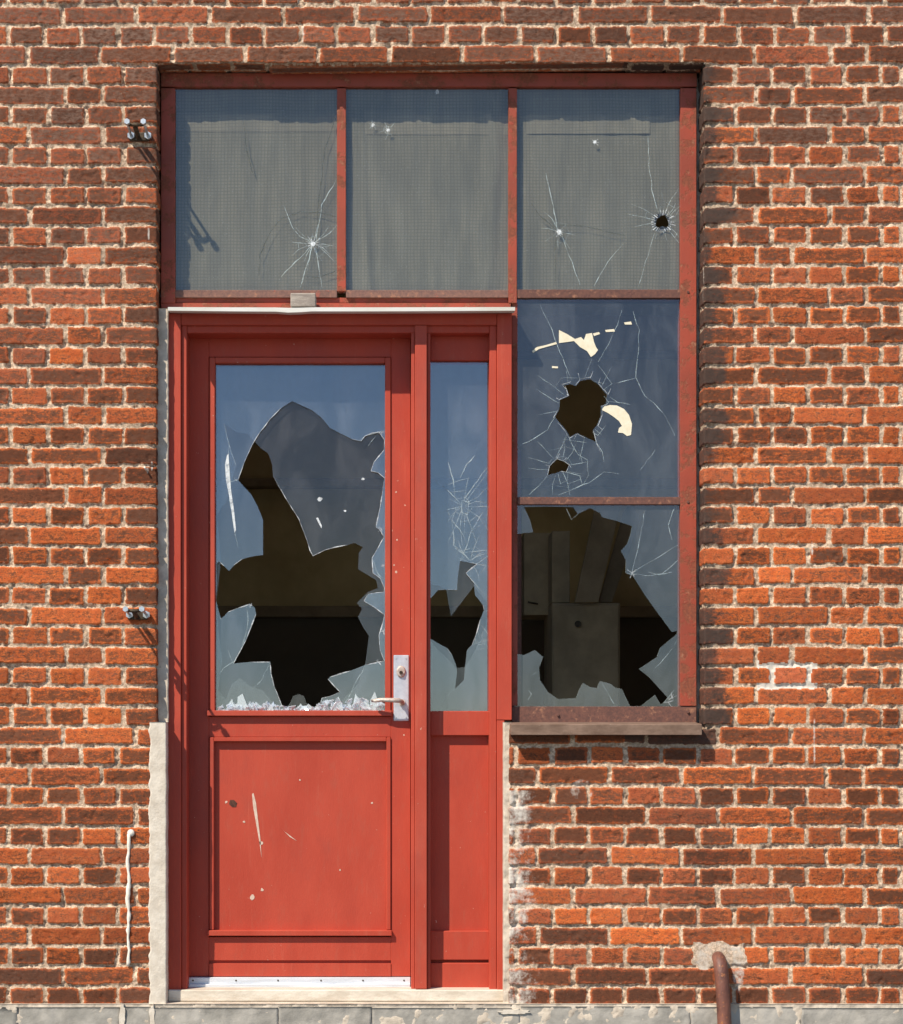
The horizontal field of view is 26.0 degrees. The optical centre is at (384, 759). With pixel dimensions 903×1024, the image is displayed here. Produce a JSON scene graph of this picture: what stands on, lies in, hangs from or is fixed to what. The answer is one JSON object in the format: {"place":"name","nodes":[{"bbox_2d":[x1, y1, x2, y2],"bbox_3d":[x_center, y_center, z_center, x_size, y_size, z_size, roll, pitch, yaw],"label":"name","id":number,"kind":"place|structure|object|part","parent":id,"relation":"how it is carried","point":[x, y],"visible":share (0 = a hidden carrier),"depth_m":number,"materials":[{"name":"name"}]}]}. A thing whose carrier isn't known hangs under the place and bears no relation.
{"place":"outdoors","nodes":[
{"label":"outdoors","id":0,"kind":"place"},
{"label":"ground","id":1,"kind":"structure","parent":0,"visible":0},
{"bbox_2d":[0,0,902,1023],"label":"brick wall","id":2,"kind":"structure","parent":1,"relation":"on","point":[754,832],"depth_m":6.50,"materials":[{"name":"red brick"}]},
{"bbox_2d":[125,829,134,965],"bbox_3d":[-0.847,0.457,6.497,0.032,0.456,0.012,0,0,0],"label":"cable","id":3,"kind":"object","parent":2,"relation":"attached to","point":[130,833],"visible":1,"depth_m":6.49,"materials":[{"name":"white plastic"}]},
{"bbox_2d":[123,606,149,619],"bbox_3d":[-0.819,-0.484,6.435,0.078,0.036,0.130,0,0,0],"label":"wall bracket","id":4,"kind":"object","parent":2,"relation":"attached to","point":[140,613],"depth_m":6.46,"materials":[{"name":"metal"}]},
{"bbox_2d":[124,118,151,141],"bbox_3d":[-0.814,-2.072,6.435,0.078,0.036,0.130,0,0,0],"label":"wall bracket","id":5,"kind":"object","parent":2,"relation":"attached to","point":[136,135],"depth_m":6.46,"materials":[{"name":"metal"}]},
{"bbox_2d":[150,293,514,1010],"bbox_3d":[-0.175,-0.359,6.613,1.212,2.379,0.254,0,0,0],"label":"door frame","id":6,"kind":"object","parent":2,"relation":"attached to","point":[456,857],"visible":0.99,"depth_m":6.57,"materials":[{"name":"red paint"}]},
{"bbox_2d":[189,338,410,986],"bbox_3d":[-0.292,-0.337,6.651,0.759,2.221,0.119,0,0,0],"label":"door","id":7,"kind":"structure","parent":6,"relation":"attached to","point":[300,851],"depth_m":6.66,"materials":[{"name":"red paint"}]},
{"bbox_2d":[161,73,701,734],"bbox_3d":[0.148,-1.197,6.546,1.804,2.230,0.208,0,0,0],"label":"steel window","id":8,"kind":"structure","parent":2,"relation":"attached to","point":[681,719],"depth_m":6.59,"materials":[{"name":"red metal"}]},
{"bbox_2d":[176,89,336,289],"bbox_3d":[-0.436,-1.930,6.613,0.567,0.706,0.005,0,0,0],"label":"net curtain","id":9,"kind":"object","parent":8,"relation":"hanging from","point":[231,207],"visible":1,"depth_m":6.61,"materials":[{"name":"grey fabric"}]},
{"bbox_2d":[346,89,507,289],"bbox_3d":[0.142,-1.930,6.611,0.567,0.706,0.010,0,0,0],"label":"net curtain","id":10,"kind":"object","parent":8,"relation":"hanging from","point":[427,191],"visible":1,"depth_m":6.61,"materials":[{"name":"grey fabric"}]},
{"bbox_2d":[517,89,679,289],"bbox_3d":[0.723,-1.930,6.612,0.574,0.706,0.007,0,0,0],"label":"net curtain","id":11,"kind":"object","parent":8,"relation":"hanging from","point":[607,181],"visible":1,"depth_m":6.61,"materials":[{"name":"grey fabric"}]},
{"bbox_2d":[712,951,731,1023],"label":"pipe","id":12,"kind":"object","parent":2,"relation":"attached to","point":[722,987],"visible":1,"depth_m":6.44,"materials":[{"name":"brown metal"}]},
{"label":"interior floor","id":13,"kind":"structure","parent":0,"visible":0},
{"bbox_2d":[210,618,677,737],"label":"interior wall","id":14,"kind":"structure","parent":13,"relation":"on","point":[307,658],"depth_m":9.49,"materials":[{"name":"black paint"}]},
{"bbox_2d":[216,213,677,605],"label":"interior wall","id":15,"kind":"structure","parent":14,"relation":"on","point":[294,439],"depth_m":9.50,"materials":[{"name":"paint"}]},
{"bbox_2d":[216,478,677,488],"bbox_3d":[0.221,-1.334,9.449,4.980,0.040,0.098,0,0,0],"label":"wall batten","id":16,"kind":"object","parent":15,"relation":"attached to","point":[445,483],"depth_m":9.40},
{"bbox_2d":[521,533,550,619],"bbox_3d":[0.647,-0.789,8.443,0.115,0.348,0.314,0,0,0],"label":"wall cabinet","id":17,"kind":"object","parent":15,"relation":"attached to","point":[534,576],"depth_m":8.30,"materials":[{"name":"metal"}]},
{"bbox_2d":[517,315,677,358],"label":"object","id":18,"kind":"object","parent":15,"relation":"attached to","point":[658,336],"depth_m":9.30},
{"bbox_2d":[216,606,677,617],"bbox_3d":[0.221,-0.717,9.469,4.980,0.054,0.038,0,0,0],"label":"dado rail","id":19,"kind":"object","parent":14,"relation":"attached to","point":[374,612],"visible":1,"depth_m":9.45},
{"bbox_2d":[513,450,520,706],"bbox_3d":[0.472,-0.149,6.975,0.027,1.905,0.050,0,0,0],"label":"wooden post","id":20,"kind":"object","parent":13,"relation":"on","point":[518,581],"visible":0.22,"depth_m":6.95,"materials":[{"name":"brown wood"}]},
{"bbox_2d":[544,531,619,706],"bbox_3d":[0.832,-0.073,8.284,0.282,1.753,0.432,0,0,0],"label":"cupboard","id":21,"kind":"object","parent":13,"relation":"on","point":[582,644],"visible":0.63,"depth_m":8.09,"materials":[{"name":"metal"}]},
{"bbox_3d":[0.831,-0.279,8.084,0.269,0.723,0.032,0,0,0],"label":"cupboard door","id":22,"kind":"part","parent":21,"relation":"part of","materials":[{"name":"metal"}]},
{"bbox_2d":[574,506,639,602],"bbox_3d":[0.923,-0.867,8.120,0.282,0.434,0.140,0,0,0],"label":"leaning board","id":23,"kind":"object","parent":21,"relation":"on","point":[598,546],"visible":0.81,"depth_m":8.05,"materials":[{"name":"brown wood"}]}
]}

